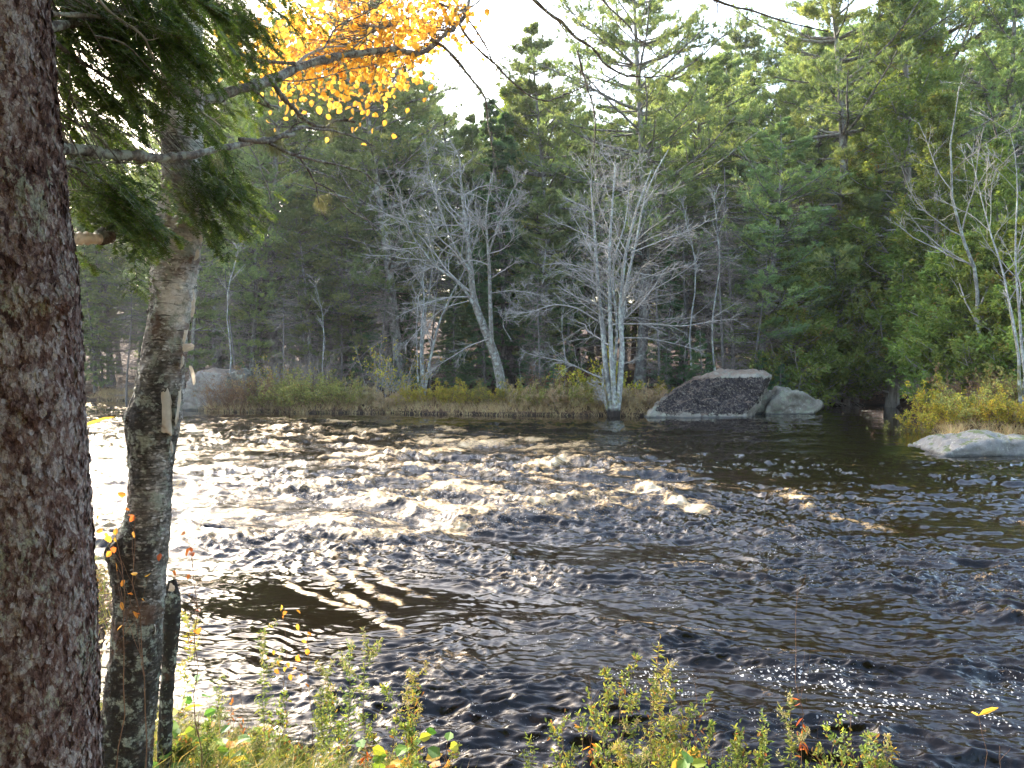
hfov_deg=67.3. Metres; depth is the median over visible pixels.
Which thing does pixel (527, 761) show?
feathery plant
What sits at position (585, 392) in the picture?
riverbank shrub
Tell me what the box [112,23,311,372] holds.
white pine
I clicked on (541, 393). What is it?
riverbank shrub
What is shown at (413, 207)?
balsam fir
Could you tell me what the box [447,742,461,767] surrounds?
meadow shrub
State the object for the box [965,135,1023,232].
cedar
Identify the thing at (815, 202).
cedar
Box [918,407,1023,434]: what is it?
dry grass
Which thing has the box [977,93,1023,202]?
white pine
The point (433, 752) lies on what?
broadleaf plant
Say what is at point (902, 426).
riverbank shrub
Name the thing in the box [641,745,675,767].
feathery plant
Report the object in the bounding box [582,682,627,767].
meadow shrub
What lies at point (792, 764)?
goldenrod
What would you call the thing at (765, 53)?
white pine
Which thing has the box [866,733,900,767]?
goldenrod
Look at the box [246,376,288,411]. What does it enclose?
riverbank shrub
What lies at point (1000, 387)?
riverbank shrub
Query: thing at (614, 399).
bare maple
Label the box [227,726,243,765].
goldenrod
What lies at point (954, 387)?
riverbank shrub
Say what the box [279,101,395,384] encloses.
white pine
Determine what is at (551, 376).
young fir
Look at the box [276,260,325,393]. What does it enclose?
dead spruce
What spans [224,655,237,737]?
dead stalk
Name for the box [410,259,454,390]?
dead spruce
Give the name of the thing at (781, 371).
young fir
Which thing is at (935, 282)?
cedar
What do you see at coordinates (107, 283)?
white pine
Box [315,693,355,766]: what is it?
meadow shrub
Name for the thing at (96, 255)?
white pine
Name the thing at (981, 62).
white pine
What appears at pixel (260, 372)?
sparse bush
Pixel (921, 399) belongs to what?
riverbank shrub
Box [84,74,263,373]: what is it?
white pine
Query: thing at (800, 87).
white pine
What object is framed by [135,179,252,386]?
white pine
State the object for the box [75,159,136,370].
white pine
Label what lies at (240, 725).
dead stalk
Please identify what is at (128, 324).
white pine
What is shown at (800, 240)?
white pine
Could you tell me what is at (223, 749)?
broadleaf plant
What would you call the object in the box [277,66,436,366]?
white pine
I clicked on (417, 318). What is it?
bare sapling
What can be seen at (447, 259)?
white pine
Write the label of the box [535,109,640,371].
white pine
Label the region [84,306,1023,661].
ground
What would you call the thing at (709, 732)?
meadow shrub
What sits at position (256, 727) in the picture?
feathery plant
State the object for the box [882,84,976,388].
cedar
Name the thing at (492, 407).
dry grass
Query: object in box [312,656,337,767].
goldenrod
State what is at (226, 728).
broadleaf plant
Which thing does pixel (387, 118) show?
white pine
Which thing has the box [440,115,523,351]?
white pine
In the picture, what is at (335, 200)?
white pine
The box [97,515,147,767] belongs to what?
birch sapling
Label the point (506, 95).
cedar
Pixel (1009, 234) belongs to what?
cedar
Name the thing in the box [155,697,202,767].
broadleaf plant
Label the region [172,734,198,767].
meadow shrub
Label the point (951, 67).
dense fir
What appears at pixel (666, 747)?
meadow shrub
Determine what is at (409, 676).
goldenrod
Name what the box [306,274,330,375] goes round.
bare sapling
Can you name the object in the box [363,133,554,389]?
bare maple
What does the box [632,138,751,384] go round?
white pine
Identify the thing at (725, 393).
boulder
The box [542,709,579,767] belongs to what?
meadow shrub
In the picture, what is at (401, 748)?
broadleaf plant
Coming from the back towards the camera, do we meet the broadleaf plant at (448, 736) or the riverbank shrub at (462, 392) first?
the riverbank shrub at (462, 392)
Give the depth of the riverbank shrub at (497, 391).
41.16 m
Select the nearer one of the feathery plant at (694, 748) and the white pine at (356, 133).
the feathery plant at (694, 748)
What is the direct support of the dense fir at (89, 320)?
on the ground at (902, 406)
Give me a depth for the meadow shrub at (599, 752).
3.77 m
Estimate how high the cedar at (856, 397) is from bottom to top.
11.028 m
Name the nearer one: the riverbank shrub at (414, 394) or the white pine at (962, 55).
the riverbank shrub at (414, 394)
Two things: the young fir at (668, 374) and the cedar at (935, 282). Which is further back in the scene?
the young fir at (668, 374)
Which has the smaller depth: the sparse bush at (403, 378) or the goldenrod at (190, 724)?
the goldenrod at (190, 724)
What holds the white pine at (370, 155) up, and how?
on the ground at (902, 406)
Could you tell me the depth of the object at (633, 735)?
3.77 m
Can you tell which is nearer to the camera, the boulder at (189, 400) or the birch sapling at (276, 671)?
the birch sapling at (276, 671)
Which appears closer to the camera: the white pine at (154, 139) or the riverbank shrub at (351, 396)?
the riverbank shrub at (351, 396)
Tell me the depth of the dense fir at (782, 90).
68.35 m
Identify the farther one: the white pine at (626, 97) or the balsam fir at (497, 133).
the white pine at (626, 97)
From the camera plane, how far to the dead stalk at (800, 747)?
3.78 m
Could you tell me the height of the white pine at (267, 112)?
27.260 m
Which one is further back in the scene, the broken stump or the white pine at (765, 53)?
the white pine at (765, 53)
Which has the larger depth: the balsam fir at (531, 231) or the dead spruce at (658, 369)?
the balsam fir at (531, 231)
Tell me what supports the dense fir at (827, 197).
on the ground at (902, 406)
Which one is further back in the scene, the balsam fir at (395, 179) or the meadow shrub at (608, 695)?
the balsam fir at (395, 179)
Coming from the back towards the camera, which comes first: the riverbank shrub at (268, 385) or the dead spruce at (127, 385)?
the dead spruce at (127, 385)
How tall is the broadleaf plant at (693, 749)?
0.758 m
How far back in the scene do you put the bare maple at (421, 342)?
45.62 m
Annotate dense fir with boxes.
[77,244,125,392]
[131,250,185,380]
[186,162,235,371]
[254,110,321,368]
[305,76,405,364]
[424,209,480,375]
[612,117,677,363]
[647,118,719,375]
[727,83,801,359]
[822,150,839,226]
[824,21,868,139]
[943,55,969,200]
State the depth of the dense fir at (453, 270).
56.60 m
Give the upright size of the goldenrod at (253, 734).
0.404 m
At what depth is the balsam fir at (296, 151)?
53.74 m
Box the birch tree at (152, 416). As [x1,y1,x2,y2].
[100,0,832,767]
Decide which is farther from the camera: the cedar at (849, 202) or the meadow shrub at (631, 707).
the cedar at (849, 202)
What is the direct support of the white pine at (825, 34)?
on the ground at (902, 406)
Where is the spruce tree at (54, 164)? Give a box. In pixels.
[0,0,396,767]
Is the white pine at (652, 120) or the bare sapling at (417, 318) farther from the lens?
the white pine at (652, 120)
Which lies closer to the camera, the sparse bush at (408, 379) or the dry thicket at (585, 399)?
the dry thicket at (585, 399)
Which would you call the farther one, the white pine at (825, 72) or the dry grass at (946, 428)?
the white pine at (825, 72)
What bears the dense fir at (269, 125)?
on the ground at (902, 406)
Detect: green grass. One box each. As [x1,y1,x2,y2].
[94,537,413,767]
[100,673,468,767]
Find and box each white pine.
[69,122,142,386]
[70,126,138,377]
[70,167,141,386]
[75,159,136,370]
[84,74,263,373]
[86,244,137,372]
[89,167,145,368]
[92,163,207,377]
[93,205,208,377]
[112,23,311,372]
[120,101,237,321]
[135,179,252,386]
[151,8,379,385]
[156,123,272,365]
[207,147,310,379]
[233,67,367,371]
[247,68,344,360]
[249,0,491,391]
[254,190,351,375]
[261,36,427,384]
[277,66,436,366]
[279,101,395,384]
[290,140,393,381]
[328,111,449,372]
[376,68,485,363]
[393,107,490,373]
[396,70,463,356]
[422,112,514,377]
[422,122,485,343]
[423,157,491,350]
[438,182,495,362]
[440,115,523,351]
[455,95,592,353]
[462,19,625,386]
[480,86,613,369]
[496,187,591,390]
[500,76,579,354]
[515,0,762,389]
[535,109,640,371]
[549,124,640,371]
[555,111,636,356]
[589,121,632,355]
[591,119,670,369]
[604,94,670,344]
[606,91,715,365]
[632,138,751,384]
[649,48,785,373]
[651,104,700,353]
[657,39,795,363]
[672,107,779,368]
[689,85,790,368]
[692,88,755,360]
[694,115,852,380]
[699,0,1017,402]
[704,18,795,358]
[708,45,885,220]
[725,21,821,200]
[731,133,833,304]
[745,219,842,387]
[763,18,889,232]
[775,77,890,231]
[820,0,1023,391]
[850,59,994,231]
[894,55,1023,190]
[894,132,983,210]
[909,0,1023,229]
[914,60,1023,203]
[954,21,1023,132]
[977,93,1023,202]
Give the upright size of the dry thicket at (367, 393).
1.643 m
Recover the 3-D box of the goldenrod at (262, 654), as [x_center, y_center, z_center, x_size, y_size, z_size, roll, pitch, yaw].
[-1.457,1.989,4.633,0.186,1.109,0.230,-1,2,-19]
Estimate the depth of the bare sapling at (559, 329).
43.19 m
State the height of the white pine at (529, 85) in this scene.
26.348 m
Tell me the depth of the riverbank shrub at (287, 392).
41.48 m
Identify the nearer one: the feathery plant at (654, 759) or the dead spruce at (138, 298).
the feathery plant at (654, 759)
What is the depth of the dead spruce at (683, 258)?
50.13 m
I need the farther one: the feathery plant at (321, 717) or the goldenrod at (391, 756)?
the goldenrod at (391, 756)
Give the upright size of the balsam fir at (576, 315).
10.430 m
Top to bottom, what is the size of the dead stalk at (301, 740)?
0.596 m
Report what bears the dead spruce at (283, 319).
on the ground at (902, 406)
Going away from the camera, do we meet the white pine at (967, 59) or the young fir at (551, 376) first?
the young fir at (551, 376)
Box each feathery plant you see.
[195,715,216,767]
[247,725,266,766]
[302,687,354,767]
[519,731,537,767]
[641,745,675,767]
[683,736,706,760]
[727,732,744,767]
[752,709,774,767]
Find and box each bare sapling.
[216,241,248,372]
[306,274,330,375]
[410,259,433,396]
[547,280,571,393]
[672,191,711,378]
[703,181,750,370]
[908,141,949,401]
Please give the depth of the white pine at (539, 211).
46.87 m
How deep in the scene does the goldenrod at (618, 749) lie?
3.64 m
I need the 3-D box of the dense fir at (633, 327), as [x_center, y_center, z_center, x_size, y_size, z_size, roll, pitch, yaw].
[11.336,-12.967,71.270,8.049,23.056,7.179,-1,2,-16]
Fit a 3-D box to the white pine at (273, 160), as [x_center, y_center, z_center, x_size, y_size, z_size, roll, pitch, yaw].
[-15.762,-11.841,50.030,12.368,25.312,14.079,0,2,16]
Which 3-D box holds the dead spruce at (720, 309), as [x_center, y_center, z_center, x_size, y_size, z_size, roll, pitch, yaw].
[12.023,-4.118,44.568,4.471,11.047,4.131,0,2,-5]
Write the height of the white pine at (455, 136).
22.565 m
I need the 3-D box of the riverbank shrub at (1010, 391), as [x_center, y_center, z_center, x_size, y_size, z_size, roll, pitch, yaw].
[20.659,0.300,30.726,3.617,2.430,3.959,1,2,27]
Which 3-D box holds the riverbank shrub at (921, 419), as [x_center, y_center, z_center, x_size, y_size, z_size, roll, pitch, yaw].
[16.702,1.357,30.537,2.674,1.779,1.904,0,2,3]
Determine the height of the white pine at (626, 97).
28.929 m
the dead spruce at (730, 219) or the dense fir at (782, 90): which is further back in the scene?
the dense fir at (782, 90)
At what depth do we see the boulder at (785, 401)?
39.99 m
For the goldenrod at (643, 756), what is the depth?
3.81 m
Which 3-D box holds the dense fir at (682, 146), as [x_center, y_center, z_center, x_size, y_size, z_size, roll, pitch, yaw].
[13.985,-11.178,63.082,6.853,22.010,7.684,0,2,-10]
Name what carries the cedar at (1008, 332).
on the ground at (902, 406)
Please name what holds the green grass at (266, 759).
on the ground at (902, 406)
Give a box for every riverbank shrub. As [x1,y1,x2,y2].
[192,383,237,411]
[198,365,261,411]
[225,361,288,411]
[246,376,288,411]
[256,367,343,408]
[264,373,321,412]
[282,369,361,406]
[319,376,364,408]
[389,380,432,405]
[417,378,449,404]
[436,379,463,405]
[443,377,489,405]
[454,378,512,405]
[487,378,521,405]
[501,377,564,409]
[522,363,571,399]
[542,358,598,395]
[547,342,645,405]
[549,375,596,409]
[646,376,674,395]
[865,419,932,432]
[893,397,954,432]
[902,372,976,418]
[916,391,972,428]
[926,362,1017,410]
[929,381,1011,424]
[961,384,1016,424]
[966,387,1023,428]
[974,362,1022,412]
[990,396,1023,429]
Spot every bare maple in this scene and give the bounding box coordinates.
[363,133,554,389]
[398,193,508,397]
[504,129,747,416]
[884,55,1023,389]
[930,102,1023,410]
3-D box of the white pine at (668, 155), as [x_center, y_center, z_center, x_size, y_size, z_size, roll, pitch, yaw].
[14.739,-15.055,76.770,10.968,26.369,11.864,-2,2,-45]
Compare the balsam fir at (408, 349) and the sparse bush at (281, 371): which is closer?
the sparse bush at (281, 371)
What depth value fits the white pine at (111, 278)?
59.88 m
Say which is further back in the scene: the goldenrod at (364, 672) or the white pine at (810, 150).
the white pine at (810, 150)
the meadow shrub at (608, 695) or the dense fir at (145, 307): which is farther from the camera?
the dense fir at (145, 307)
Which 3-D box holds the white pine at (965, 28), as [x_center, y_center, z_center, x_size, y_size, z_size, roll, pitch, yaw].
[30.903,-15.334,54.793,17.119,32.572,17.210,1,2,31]
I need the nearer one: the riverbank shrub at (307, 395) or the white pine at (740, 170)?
the riverbank shrub at (307, 395)
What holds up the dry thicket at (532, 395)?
on the ground at (902, 406)
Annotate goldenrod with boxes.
[158,611,201,731]
[183,719,200,757]
[204,674,230,735]
[216,758,232,767]
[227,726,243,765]
[247,726,265,766]
[254,618,284,762]
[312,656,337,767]
[322,638,368,767]
[345,626,387,765]
[385,751,394,761]
[397,660,428,760]
[602,738,627,767]
[602,745,616,767]
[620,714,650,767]
[630,753,645,767]
[638,633,678,764]
[640,745,650,767]
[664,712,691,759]
[775,689,811,767]
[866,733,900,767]
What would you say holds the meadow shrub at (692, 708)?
on the ground at (902, 406)
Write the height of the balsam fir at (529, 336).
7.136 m
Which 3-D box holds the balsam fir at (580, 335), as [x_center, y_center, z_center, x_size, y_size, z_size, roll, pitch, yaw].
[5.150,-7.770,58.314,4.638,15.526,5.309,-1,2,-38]
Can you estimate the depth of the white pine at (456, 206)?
76.66 m
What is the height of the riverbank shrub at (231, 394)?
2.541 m
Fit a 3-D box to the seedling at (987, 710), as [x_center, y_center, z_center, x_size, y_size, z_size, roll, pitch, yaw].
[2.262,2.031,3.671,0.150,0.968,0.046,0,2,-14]
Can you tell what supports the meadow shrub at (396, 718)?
on the ground at (902, 406)
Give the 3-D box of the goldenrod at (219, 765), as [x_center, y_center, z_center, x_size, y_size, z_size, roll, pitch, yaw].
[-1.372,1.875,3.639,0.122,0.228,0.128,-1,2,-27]
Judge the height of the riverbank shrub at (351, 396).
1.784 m
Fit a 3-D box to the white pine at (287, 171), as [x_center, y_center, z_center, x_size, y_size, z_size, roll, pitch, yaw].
[-12.177,-13.342,56.474,11.480,27.600,12.418,1,2,23]
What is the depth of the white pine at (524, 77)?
76.44 m
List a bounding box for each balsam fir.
[195,147,288,379]
[223,249,267,385]
[268,104,353,383]
[339,133,437,389]
[344,275,377,386]
[371,170,434,373]
[376,224,428,386]
[438,282,473,393]
[456,98,550,384]
[459,241,509,392]
[464,112,552,386]
[497,171,554,382]
[516,284,551,392]
[543,237,590,388]
[550,180,602,377]
[643,245,689,388]
[961,91,1006,210]
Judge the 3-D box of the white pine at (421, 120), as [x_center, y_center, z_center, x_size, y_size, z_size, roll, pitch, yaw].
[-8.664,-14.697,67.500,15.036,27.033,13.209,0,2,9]
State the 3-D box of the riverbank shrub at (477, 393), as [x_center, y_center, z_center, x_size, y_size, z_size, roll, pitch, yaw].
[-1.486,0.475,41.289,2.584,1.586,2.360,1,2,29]
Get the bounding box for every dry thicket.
[344,378,388,405]
[370,384,409,410]
[503,380,547,406]
[534,379,584,408]
[569,377,623,409]
[616,379,650,407]
[631,379,668,404]
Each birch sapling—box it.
[96,492,146,767]
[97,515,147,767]
[157,531,202,767]
[267,605,300,732]
[279,632,312,762]
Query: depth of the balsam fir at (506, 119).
52.94 m
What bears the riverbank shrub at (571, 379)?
on the ground at (902, 406)
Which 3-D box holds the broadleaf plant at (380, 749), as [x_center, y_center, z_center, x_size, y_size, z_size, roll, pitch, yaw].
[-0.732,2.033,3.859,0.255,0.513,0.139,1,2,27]
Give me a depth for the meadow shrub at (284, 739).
4.25 m
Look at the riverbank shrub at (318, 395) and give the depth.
41.59 m
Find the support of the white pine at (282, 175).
on the ground at (902, 406)
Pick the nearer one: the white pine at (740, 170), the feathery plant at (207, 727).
the feathery plant at (207, 727)
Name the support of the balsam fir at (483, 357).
on the ground at (902, 406)
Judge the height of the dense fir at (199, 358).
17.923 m
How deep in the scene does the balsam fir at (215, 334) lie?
54.70 m
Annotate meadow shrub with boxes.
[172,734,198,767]
[264,690,307,766]
[273,734,291,765]
[282,742,315,767]
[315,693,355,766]
[323,740,347,767]
[357,682,426,767]
[394,714,435,767]
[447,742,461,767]
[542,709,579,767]
[565,708,610,767]
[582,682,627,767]
[598,651,646,767]
[624,677,681,767]
[645,670,712,767]
[655,710,701,767]
[672,747,695,767]
[687,719,732,767]
[730,719,767,767]
[800,710,891,767]
[811,732,851,767]
[863,752,897,767]
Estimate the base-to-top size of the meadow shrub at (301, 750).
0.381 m
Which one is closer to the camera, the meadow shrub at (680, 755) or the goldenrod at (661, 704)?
the meadow shrub at (680, 755)
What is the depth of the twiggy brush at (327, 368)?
43.99 m
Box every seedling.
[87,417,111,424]
[972,707,997,764]
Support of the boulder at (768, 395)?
on the ground at (902, 406)
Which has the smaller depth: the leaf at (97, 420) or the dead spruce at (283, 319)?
the leaf at (97, 420)
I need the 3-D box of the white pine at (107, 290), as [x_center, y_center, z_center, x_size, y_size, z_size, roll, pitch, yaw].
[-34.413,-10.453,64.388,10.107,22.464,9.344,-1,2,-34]
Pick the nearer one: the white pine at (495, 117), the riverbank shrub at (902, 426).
the riverbank shrub at (902, 426)
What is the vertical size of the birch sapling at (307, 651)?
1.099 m
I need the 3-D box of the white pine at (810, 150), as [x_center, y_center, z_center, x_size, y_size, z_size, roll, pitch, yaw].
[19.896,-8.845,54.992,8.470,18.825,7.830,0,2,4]
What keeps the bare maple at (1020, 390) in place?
on the ground at (902, 406)
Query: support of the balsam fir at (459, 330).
on the ground at (902, 406)
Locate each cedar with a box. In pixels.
[455,78,555,375]
[706,205,824,369]
[741,248,858,407]
[777,226,890,407]
[792,183,829,389]
[814,241,907,401]
[822,0,983,407]
[828,152,890,404]
[857,205,950,402]
[861,228,928,396]
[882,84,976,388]
[886,234,997,402]
[910,223,1023,400]
[943,213,1023,400]
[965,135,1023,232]
[965,235,1023,399]
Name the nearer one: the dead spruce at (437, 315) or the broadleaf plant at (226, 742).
the broadleaf plant at (226, 742)
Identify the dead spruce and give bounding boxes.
[80,260,124,388]
[105,294,146,401]
[125,286,148,376]
[183,336,196,389]
[188,276,224,369]
[202,267,258,378]
[241,254,288,384]
[262,291,303,383]
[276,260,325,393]
[322,268,363,391]
[361,283,403,396]
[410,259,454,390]
[518,275,557,391]
[632,254,683,389]
[648,198,721,381]
[679,217,753,369]
[680,167,765,369]
[731,238,793,369]
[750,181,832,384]
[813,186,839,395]
[876,157,918,231]
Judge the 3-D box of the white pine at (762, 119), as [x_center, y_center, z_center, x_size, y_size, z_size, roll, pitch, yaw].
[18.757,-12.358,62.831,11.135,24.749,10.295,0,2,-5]
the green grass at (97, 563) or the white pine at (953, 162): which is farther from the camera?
the white pine at (953, 162)
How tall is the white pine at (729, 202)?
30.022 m
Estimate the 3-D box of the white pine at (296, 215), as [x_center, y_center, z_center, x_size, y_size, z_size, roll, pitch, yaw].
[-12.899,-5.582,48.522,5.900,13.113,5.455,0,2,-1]
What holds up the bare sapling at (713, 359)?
on the ground at (902, 406)
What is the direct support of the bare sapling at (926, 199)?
on the ground at (902, 406)
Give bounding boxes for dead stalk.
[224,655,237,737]
[234,688,250,746]
[285,713,306,765]
[353,697,371,767]
[583,674,599,766]
[790,573,822,767]
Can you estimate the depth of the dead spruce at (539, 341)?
45.11 m
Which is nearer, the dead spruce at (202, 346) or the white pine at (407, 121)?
the dead spruce at (202, 346)
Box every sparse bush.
[241,355,277,397]
[254,354,316,388]
[353,335,419,397]
[370,341,442,394]
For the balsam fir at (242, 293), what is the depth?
51.89 m
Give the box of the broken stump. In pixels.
[156,579,180,767]
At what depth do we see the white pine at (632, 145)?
62.29 m
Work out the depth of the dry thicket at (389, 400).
41.64 m
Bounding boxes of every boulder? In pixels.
[183,368,260,409]
[223,368,258,396]
[644,368,771,417]
[756,390,772,413]
[762,385,823,414]
[908,429,1023,457]
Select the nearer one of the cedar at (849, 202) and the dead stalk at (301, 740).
the dead stalk at (301, 740)
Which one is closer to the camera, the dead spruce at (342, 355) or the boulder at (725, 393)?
the boulder at (725, 393)
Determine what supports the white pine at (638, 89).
on the ground at (902, 406)
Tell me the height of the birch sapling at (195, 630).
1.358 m
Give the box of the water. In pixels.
[85,400,1023,767]
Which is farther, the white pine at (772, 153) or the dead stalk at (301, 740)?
the white pine at (772, 153)
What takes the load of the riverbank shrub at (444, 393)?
on the ground at (902, 406)
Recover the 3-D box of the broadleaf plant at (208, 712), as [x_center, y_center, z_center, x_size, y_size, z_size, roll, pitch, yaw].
[-1.608,1.760,3.860,0.195,0.547,0.234,0,2,0]
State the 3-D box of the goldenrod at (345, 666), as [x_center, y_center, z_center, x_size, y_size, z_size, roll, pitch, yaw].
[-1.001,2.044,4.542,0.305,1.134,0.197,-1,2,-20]
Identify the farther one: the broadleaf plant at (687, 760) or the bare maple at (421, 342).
the bare maple at (421, 342)
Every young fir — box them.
[442,349,466,395]
[545,362,564,389]
[656,356,677,393]
[684,331,716,381]
[753,351,776,389]
[770,363,792,389]
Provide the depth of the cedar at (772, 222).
50.04 m
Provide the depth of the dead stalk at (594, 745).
3.96 m
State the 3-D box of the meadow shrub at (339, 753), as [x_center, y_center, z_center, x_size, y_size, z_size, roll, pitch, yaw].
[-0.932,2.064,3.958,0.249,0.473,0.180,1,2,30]
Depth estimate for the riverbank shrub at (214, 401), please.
42.61 m
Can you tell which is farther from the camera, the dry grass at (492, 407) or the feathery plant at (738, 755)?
the dry grass at (492, 407)
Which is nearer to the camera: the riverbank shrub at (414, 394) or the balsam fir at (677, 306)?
the riverbank shrub at (414, 394)
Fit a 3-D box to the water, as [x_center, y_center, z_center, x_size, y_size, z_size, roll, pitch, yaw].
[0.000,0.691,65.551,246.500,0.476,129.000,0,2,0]
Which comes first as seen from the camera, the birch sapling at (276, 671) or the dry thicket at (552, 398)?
the birch sapling at (276, 671)
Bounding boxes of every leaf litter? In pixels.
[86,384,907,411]
[96,564,111,653]
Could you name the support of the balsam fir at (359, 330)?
on the ground at (902, 406)
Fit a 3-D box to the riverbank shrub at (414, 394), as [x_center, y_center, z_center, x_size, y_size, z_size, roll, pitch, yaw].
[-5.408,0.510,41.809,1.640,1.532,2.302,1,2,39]
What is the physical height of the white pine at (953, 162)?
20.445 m
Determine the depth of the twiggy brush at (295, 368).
45.03 m
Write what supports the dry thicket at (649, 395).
on the ground at (902, 406)
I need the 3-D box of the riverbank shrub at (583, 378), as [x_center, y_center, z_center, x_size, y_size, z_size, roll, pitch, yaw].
[4.683,-0.428,42.705,5.833,3.882,4.153,0,2,12]
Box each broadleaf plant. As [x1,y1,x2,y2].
[153,750,183,767]
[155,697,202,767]
[175,673,215,756]
[184,721,227,764]
[194,740,244,767]
[217,738,251,764]
[219,719,249,767]
[356,739,386,767]
[385,732,430,767]
[401,721,441,767]
[428,732,458,767]
[428,746,449,767]
[671,747,706,767]
[688,746,708,767]
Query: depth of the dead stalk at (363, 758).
4.06 m
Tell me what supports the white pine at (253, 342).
on the ground at (902, 406)
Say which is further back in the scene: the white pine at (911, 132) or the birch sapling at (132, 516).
the white pine at (911, 132)
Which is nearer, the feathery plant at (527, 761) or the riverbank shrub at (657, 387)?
the feathery plant at (527, 761)
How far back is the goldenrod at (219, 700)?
4.67 m
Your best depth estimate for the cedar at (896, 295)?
43.98 m
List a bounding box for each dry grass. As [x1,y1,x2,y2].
[87,386,656,415]
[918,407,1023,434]
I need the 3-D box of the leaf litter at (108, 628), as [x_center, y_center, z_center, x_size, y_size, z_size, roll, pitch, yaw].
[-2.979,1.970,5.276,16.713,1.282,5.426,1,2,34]
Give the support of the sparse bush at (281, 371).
on the ground at (902, 406)
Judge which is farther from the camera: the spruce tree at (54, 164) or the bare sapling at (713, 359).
the bare sapling at (713, 359)
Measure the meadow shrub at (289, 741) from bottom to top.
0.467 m
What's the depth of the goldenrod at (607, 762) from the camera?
3.82 m
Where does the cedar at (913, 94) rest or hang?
on the ground at (902, 406)
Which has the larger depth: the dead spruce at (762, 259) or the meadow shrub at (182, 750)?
the dead spruce at (762, 259)
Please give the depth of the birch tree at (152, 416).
3.17 m
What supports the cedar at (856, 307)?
on the ground at (902, 406)
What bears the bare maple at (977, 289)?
on the ground at (902, 406)
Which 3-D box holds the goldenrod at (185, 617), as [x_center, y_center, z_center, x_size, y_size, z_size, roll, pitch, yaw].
[-2.057,1.928,4.736,0.289,1.117,0.159,-1,2,-20]
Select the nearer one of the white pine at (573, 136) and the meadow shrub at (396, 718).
the meadow shrub at (396, 718)
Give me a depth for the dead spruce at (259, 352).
49.72 m
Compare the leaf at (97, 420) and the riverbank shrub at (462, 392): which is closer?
the leaf at (97, 420)
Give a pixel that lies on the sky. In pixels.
(506, 19)
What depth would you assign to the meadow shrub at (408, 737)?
3.54 m
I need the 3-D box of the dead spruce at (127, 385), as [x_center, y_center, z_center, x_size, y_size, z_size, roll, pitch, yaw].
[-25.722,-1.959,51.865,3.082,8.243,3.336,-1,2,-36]
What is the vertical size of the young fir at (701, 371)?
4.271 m
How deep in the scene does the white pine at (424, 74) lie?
74.02 m
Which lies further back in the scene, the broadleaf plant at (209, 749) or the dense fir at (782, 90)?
the dense fir at (782, 90)
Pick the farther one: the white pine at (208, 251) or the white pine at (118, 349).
the white pine at (118, 349)
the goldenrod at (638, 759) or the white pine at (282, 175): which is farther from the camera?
the white pine at (282, 175)
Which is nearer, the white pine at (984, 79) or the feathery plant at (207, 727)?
the feathery plant at (207, 727)
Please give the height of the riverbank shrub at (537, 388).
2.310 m
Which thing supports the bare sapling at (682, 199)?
on the ground at (902, 406)
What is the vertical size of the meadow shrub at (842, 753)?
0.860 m
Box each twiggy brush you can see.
[256,351,329,385]
[295,349,342,399]
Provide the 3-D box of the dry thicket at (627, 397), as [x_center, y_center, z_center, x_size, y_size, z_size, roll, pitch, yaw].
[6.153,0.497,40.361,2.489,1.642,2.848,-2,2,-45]
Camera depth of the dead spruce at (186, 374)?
49.04 m
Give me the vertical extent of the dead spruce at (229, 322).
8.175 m
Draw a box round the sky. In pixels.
[56,0,1023,301]
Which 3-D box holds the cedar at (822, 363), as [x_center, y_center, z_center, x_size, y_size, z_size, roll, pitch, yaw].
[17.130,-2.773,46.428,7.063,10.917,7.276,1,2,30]
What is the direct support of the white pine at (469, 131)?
on the ground at (902, 406)
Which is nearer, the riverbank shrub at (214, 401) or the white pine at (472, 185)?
the riverbank shrub at (214, 401)
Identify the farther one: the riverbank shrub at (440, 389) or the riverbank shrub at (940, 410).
the riverbank shrub at (440, 389)
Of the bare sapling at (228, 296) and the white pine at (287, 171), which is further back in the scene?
the white pine at (287, 171)
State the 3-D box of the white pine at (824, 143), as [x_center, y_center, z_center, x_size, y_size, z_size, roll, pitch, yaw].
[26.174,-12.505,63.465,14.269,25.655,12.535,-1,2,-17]
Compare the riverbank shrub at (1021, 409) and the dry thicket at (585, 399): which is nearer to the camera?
the riverbank shrub at (1021, 409)
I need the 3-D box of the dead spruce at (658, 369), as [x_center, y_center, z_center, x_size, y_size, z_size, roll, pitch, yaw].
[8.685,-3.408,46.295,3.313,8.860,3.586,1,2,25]
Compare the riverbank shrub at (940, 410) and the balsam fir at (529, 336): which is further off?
the balsam fir at (529, 336)
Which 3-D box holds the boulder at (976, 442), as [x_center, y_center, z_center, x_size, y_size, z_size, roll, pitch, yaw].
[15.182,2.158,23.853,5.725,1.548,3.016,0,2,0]
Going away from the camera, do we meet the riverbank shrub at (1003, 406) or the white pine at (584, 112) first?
the riverbank shrub at (1003, 406)
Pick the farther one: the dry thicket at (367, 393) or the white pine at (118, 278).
the white pine at (118, 278)
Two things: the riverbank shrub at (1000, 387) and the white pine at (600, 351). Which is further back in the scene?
the white pine at (600, 351)
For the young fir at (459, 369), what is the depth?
45.44 m
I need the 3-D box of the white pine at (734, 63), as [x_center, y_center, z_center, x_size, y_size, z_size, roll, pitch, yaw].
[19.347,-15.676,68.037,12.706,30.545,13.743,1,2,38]
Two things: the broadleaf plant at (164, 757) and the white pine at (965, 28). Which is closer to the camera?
the broadleaf plant at (164, 757)
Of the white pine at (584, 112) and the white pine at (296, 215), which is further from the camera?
the white pine at (584, 112)
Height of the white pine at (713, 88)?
25.508 m
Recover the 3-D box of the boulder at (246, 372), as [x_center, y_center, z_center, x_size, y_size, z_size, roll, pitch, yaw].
[-15.452,-0.049,44.256,1.533,1.742,2.588,0,2,0]

